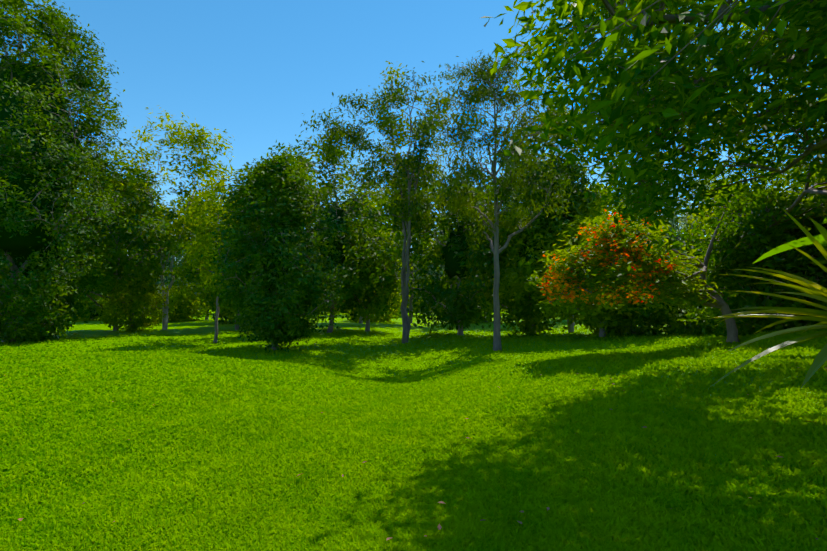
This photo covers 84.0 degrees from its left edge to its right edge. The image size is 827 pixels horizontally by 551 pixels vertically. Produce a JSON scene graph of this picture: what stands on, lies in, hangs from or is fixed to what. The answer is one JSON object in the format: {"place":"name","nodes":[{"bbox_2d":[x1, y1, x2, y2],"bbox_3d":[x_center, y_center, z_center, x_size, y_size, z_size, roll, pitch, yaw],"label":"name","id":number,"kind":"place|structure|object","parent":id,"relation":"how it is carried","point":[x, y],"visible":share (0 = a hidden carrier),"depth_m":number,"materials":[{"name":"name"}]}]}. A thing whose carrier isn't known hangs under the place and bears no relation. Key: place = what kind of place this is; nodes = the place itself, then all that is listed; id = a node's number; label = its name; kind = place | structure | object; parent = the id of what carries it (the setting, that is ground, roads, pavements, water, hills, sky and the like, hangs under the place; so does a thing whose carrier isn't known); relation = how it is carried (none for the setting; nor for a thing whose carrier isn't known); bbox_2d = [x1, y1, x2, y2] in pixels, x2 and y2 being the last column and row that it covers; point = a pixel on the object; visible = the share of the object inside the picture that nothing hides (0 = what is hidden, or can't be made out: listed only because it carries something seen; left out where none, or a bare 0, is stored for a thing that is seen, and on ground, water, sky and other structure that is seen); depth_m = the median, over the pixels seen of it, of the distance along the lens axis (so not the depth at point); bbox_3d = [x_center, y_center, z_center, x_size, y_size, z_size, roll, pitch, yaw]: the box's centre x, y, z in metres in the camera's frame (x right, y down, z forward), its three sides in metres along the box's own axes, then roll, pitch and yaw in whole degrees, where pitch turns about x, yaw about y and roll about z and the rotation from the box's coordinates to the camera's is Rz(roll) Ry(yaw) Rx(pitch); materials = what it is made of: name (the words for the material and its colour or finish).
{"place":"outdoors","nodes":[
{"label":"outdoors","id":0,"kind":"place"},
{"bbox_2d":[3,221,705,311],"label":"forest","id":1,"kind":"object","parent":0,"point":[170,277],"depth_m":121.33,"materials":[{"name":"green plant"}]},
{"bbox_2d":[0,308,826,550],"bbox_3d":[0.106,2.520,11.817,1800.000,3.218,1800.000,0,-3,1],"label":"lawn","id":2,"kind":"structure","parent":0,"point":[95,329],"depth_m":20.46,"materials":[{"name":"green plant"}]},
{"bbox_2d":[0,0,140,343],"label":"tree","id":3,"kind":"object","parent":2,"relation":"on","point":[45,155],"visible":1,"depth_m":29.52,"materials":[{"name":"green plant"}]},
{"bbox_2d":[66,291,128,321],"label":"shrub","id":4,"kind":"object","parent":2,"relation":"on","point":[93,315],"visible":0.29,"depth_m":56.94,"materials":[{"name":"green plant"}]},
{"bbox_2d":[24,148,191,330],"bbox_3d":[-26.132,-2.951,39.248,16.608,15.749,12.940,0,-3,1],"label":"tree","id":5,"kind":"object","parent":2,"relation":"on","point":[123,266],"visible":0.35,"depth_m":37.95,"materials":[{"name":"green plant"}]},
{"bbox_2d":[81,187,161,263],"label":"tree","id":6,"kind":"object","parent":2,"relation":"on","point":[134,207],"visible":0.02,"depth_m":65.85,"materials":[{"name":"green plant"}]},
{"bbox_2d":[95,274,171,332],"bbox_3d":[-23.675,2.472,39.083,5.862,5.521,6.415,2,-3,-27],"label":"shrub","id":7,"kind":"object","parent":2,"relation":"on","point":[122,308],"visible":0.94,"depth_m":38.20,"materials":[{"name":"green plant"}]},
{"bbox_2d":[98,203,185,311],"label":"tree","id":8,"kind":"object","parent":2,"relation":"on","point":[145,257],"visible":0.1,"depth_m":58.75,"materials":[{"name":"green plant"}]},
{"bbox_2d":[144,178,172,307],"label":"tree","id":9,"kind":"object","parent":2,"relation":"on","point":[155,184],"visible":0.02,"depth_m":93.50,"materials":[{"name":"green plant"}]},
{"bbox_2d":[80,105,238,329],"bbox_3d":[-22.827,-4.614,41.638,13.206,19.387,11.932,1,-3,-21],"label":"tree","id":10,"kind":"object","parent":2,"relation":"on","point":[198,138],"visible":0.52,"depth_m":40.69,"materials":[{"name":"green plant"}]},
{"bbox_2d":[145,286,214,322],"bbox_3d":[-28.983,4.284,56.963,9.111,6.057,6.960,2,-4,-36],"label":"shrub","id":11,"kind":"object","parent":2,"relation":"on","point":[185,308],"visible":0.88,"depth_m":56.07,"materials":[{"name":"green plant"}]},
{"bbox_2d":[160,240,199,294],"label":"tree","id":12,"kind":"object","parent":2,"relation":"on","point":[177,279],"visible":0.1,"depth_m":90.90,"materials":[{"name":"green plant"}]},
{"bbox_2d":[157,283,205,313],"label":"tree","id":13,"kind":"object","parent":2,"relation":"on","point":[176,291],"visible":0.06,"depth_m":85.94,"materials":[{"name":"green plant"}]},
{"bbox_2d":[148,186,225,319],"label":"tree","id":14,"kind":"object","parent":2,"relation":"on","point":[180,258],"visible":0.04,"depth_m":59.38,"materials":[{"name":"green plant"}]},
{"bbox_2d":[185,186,223,301],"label":"tree","id":15,"kind":"object","parent":2,"relation":"on","point":[195,293],"depth_m":87.60,"materials":[{"name":"green plant"}]},
{"bbox_2d":[164,165,260,342],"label":"slender tree","id":16,"kind":"object","parent":2,"relation":"on","point":[206,226],"visible":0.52,"depth_m":29.01,"materials":[{"name":"green plant"}]},
{"bbox_2d":[163,200,278,329],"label":"tree","id":17,"kind":"object","parent":2,"relation":"on","point":[192,277],"visible":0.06,"depth_m":40.73,"materials":[{"name":"green plant"}]},
{"bbox_2d":[197,282,244,324],"bbox_3d":[-19.780,2.659,52.066,7.808,8.236,8.787,0,-3,1],"label":"shrub","id":18,"kind":"object","parent":2,"relation":"on","point":[221,320],"visible":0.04,"depth_m":50.13,"materials":[{"name":"green plant"}]},
{"bbox_2d":[198,147,353,352],"bbox_3d":[-7.197,-1.272,24.710,7.604,11.195,7.236,0,-3,1],"label":"bushy tree","id":19,"kind":"object","parent":2,"relation":"on","point":[278,246],"visible":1,"depth_m":23.51,"materials":[{"name":"green plant"}]},
{"bbox_2d":[233,147,372,253],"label":"tree","id":20,"kind":"object","parent":2,"relation":"on","point":[308,164],"visible":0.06,"depth_m":50.61,"materials":[{"name":"green plant"}]},
{"bbox_2d":[205,130,404,332],"bbox_3d":[-7.917,-3.452,37.730,12.161,16.909,18.892,-2,-4,34],"label":"tree","id":21,"kind":"object","parent":2,"relation":"on","point":[339,246],"visible":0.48,"depth_m":38.17,"materials":[{"name":"green plant"}]},
{"bbox_2d":[305,219,418,330],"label":"tree","id":22,"kind":"object","parent":2,"relation":"on","point":[380,299],"visible":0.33,"depth_m":39.99,"materials":[{"name":"green plant"}]},
{"bbox_2d":[332,190,393,323],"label":"tree","id":23,"kind":"object","parent":2,"relation":"on","point":[375,213],"visible":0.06,"depth_m":53.88,"materials":[{"name":"green plant"}]},
{"bbox_2d":[340,153,389,225],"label":"tree","id":24,"kind":"object","parent":2,"relation":"on","point":[356,185],"visible":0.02,"depth_m":84.94,"materials":[{"name":"green plant"}]},
{"bbox_2d":[342,289,401,322],"bbox_3d":[-4.441,3.836,58.941,9.529,6.635,9.043,0,-3,1],"label":"shrub","id":25,"kind":"object","parent":2,"relation":"on","point":[389,317],"visible":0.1,"depth_m":58.04,"materials":[{"name":"green plant"}]},
{"bbox_2d":[300,61,459,342],"bbox_3d":[-1.922,-4.867,32.301,11.434,19.462,11.412,0,-3,1],"label":"eucalypt tree","id":26,"kind":"object","parent":2,"relation":"on","point":[413,205],"visible":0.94,"depth_m":31.62,"materials":[{"name":"green plant"}]},
{"bbox_2d":[374,202,428,315],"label":"tree","id":27,"kind":"object","parent":2,"relation":"on","point":[408,283],"visible":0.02,"depth_m":82.75,"materials":[{"name":"green plant"}]},
{"bbox_2d":[392,284,420,314],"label":"tree","id":28,"kind":"object","parent":2,"relation":"on","point":[413,306],"visible":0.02,"depth_m":87.92,"materials":[{"name":"green plant"}]},
{"bbox_2d":[363,174,452,323],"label":"tree","id":29,"kind":"object","parent":2,"relation":"on","point":[412,251],"visible":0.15,"depth_m":55.95,"materials":[{"name":"green plant"}]},
{"bbox_2d":[4,350,826,540],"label":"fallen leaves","id":30,"kind":"object","parent":2,"relation":"on","point":[438,526],"visible":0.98,"depth_m":3.70,"materials":[{"name":"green plant"}]},
{"bbox_2d":[407,265,457,314],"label":"tree","id":31,"kind":"object","parent":2,"relation":"on","point":[424,291],"visible":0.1,"depth_m":84.54,"materials":[{"name":"green plant"}]},
{"bbox_2d":[351,181,518,334],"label":"tree","id":32,"kind":"object","parent":2,"relation":"on","point":[452,249],"visible":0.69,"depth_m":34.29,"materials":[{"name":"green plant"}]},
{"bbox_2d":[427,163,464,276],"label":"tree","id":33,"kind":"object","parent":2,"relation":"on","point":[439,211],"visible":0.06,"depth_m":89.10,"materials":[{"name":"green plant"}]},
{"bbox_2d":[430,276,510,323],"bbox_3d":[7.208,3.060,53.710,8.809,7.723,8.386,-2,-3,29],"label":"shrub","id":34,"kind":"object","parent":2,"relation":"on","point":[482,319],"visible":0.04,"depth_m":52.16,"materials":[{"name":"green plant"}]},
{"bbox_2d":[441,176,522,321],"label":"tree","id":35,"kind":"object","parent":2,"relation":"on","point":[480,218],"visible":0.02,"depth_m":52.35,"materials":[{"name":"green plant"}]},
{"bbox_2d":[428,38,578,350],"bbox_3d":[4.854,-4.120,25.569,7.991,16.740,7.320,0,-3,1],"label":"sheoak tree","id":36,"kind":"object","parent":2,"relation":"on","point":[475,95],"visible":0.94,"depth_m":24.85,"materials":[{"name":"green plant"}]},
{"bbox_2d":[458,181,579,337],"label":"tree","id":37,"kind":"object","parent":2,"relation":"on","point":[527,313],"visible":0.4,"depth_m":31.76,"materials":[{"name":"green plant"}]},
{"bbox_2d":[471,150,587,264],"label":"tree","id":38,"kind":"object","parent":2,"relation":"on","point":[543,161],"visible":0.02,"depth_m":48.83,"materials":[{"name":"green plant"}]},
{"bbox_2d":[484,89,628,332],"bbox_3d":[9.808,-4.514,34.111,11.754,17.752,9.361,0,-3,1],"label":"tree","id":39,"kind":"object","parent":2,"relation":"on","point":[581,205],"visible":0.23,"depth_m":32.57,"materials":[{"name":"green plant"}]},
{"bbox_2d":[487,206,678,337],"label":"tree","id":40,"kind":"object","parent":2,"relation":"on","point":[598,317],"visible":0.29,"depth_m":26.99,"materials":[{"name":"green plant"}]},
{"bbox_2d":[575,316,639,334],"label":"shrub","id":41,"kind":"object","parent":2,"relation":"on","point":[596,331],"visible":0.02,"depth_m":29.80,"materials":[{"name":"green plant"}]},
{"bbox_2d":[583,183,646,237],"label":"tree","id":42,"kind":"object","parent":2,"relation":"on","point":[603,192],"visible":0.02,"depth_m":48.41,"materials":[{"name":"green plant"}]},
{"bbox_2d":[599,158,637,220],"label":"tree","id":43,"kind":"object","parent":2,"relation":"on","point":[612,185],"depth_m":94.08,"materials":[{"name":"green plant"}]},
{"bbox_2d":[527,209,739,342],"bbox_3d":[6.450,0.008,13.628,6.155,4.140,4.316,0,-3,1],"label":"flowering tree","id":44,"kind":"object","parent":2,"relation":"on","point":[584,273],"visible":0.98,"depth_m":13.00,"materials":[{"name":"green plant"}]},
{"bbox_2d":[603,288,671,336],"bbox_3d":[13.790,2.044,27.336,6.276,4.604,5.259,0,-3,1],"label":"shrub","id":45,"kind":"object","parent":2,"relation":"on","point":[627,323],"visible":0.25,"depth_m":26.48,"materials":[{"name":"green plant"}]},
{"bbox_2d":[481,0,826,278],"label":"tree","id":46,"kind":"object","parent":2,"relation":"on","point":[696,98],"visible":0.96,"depth_m":5.75,"materials":[{"name":"green plant"}]},
{"bbox_2d":[610,181,713,262],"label":"tree","id":47,"kind":"object","parent":2,"relation":"on","point":[679,226],"visible":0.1,"depth_m":58.01,"materials":[{"name":"green plant"}]},
{"bbox_2d":[619,266,735,335],"bbox_3d":[15.170,1.638,25.965,7.201,4.624,5.645,-3,-4,40],"label":"shrub","id":48,"kind":"object","parent":2,"relation":"on","point":[660,319],"visible":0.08,"depth_m":25.62,"materials":[{"name":"green plant"}]},
{"bbox_2d":[673,150,716,271],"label":"tree","id":49,"kind":"object","parent":2,"relation":"on","point":[691,214],"visible":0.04,"depth_m":84.53,"materials":[{"name":"green plant"}]},
{"bbox_2d":[649,283,754,335],"bbox_3d":[15.738,1.744,24.898,5.823,4.093,5.830,0,-3,1],"label":"shrub","id":50,"kind":"object","parent":2,"relation":"on","point":[697,329],"visible":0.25,"depth_m":24.26,"materials":[{"name":"green plant"}]},
{"bbox_2d":[690,164,734,240],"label":"tree","id":51,"kind":"object","parent":2,"relation":"on","point":[715,184],"visible":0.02,"depth_m":88.09,"materials":[{"name":"green plant"}]},
{"bbox_2d":[678,174,753,255],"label":"tree","id":52,"kind":"object","parent":2,"relation":"on","point":[703,209],"visible":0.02,"depth_m":59.26,"materials":[{"name":"green plant"}]},
{"bbox_2d":[672,180,785,261],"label":"tree","id":53,"kind":"object","parent":2,"relation":"on","point":[705,219],"depth_m":54.54,"materials":[{"name":"green plant"}]},
{"bbox_2d":[668,220,826,336],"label":"tree","id":54,"kind":"object","parent":2,"relation":"on","point":[745,325],"visible":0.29,"depth_m":14.40,"materials":[{"name":"green plant"}]},
{"bbox_2d":[681,186,826,333],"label":"tree","id":55,"kind":"object","parent":2,"relation":"on","point":[812,230],"visible":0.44,"depth_m":13.66,"materials":[{"name":"green plant"}]},
{"bbox_2d":[694,154,817,296],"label":"tree","id":56,"kind":"object","parent":2,"relation":"on","point":[785,185],"depth_m":19.41,"materials":[{"name":"green plant"}]},
{"bbox_2d":[698,208,826,388],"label":"spiky-leaved plant","id":57,"kind":"object","parent":2,"relation":"on","point":[819,361],"visible":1,"depth_m":4.30,"materials":[{"name":"green plant"}]},
{"bbox_2d":[721,173,826,325],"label":"tree","id":58,"kind":"object","parent":2,"relation":"on","point":[823,262],"visible":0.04,"depth_m":14.25,"materials":[{"name":"green plant"}]},
{"bbox_2d":[758,154,809,198],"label":"tree","id":59,"kind":"object","parent":2,"relation":"on","point":[783,179],"depth_m":81.91,"materials":[{"name":"green plant"}]},
{"bbox_2d":[754,217,826,262],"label":"leaf","id":60,"kind":"object","parent":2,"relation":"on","point":[820,239],"visible":0.83,"depth_m":10.82,"materials":[{"name":"green plant"}]},
{"bbox_2d":[0,0,826,260],"label":"sky","id":61,"kind":"structure","parent":0,"point":[249,69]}
]}

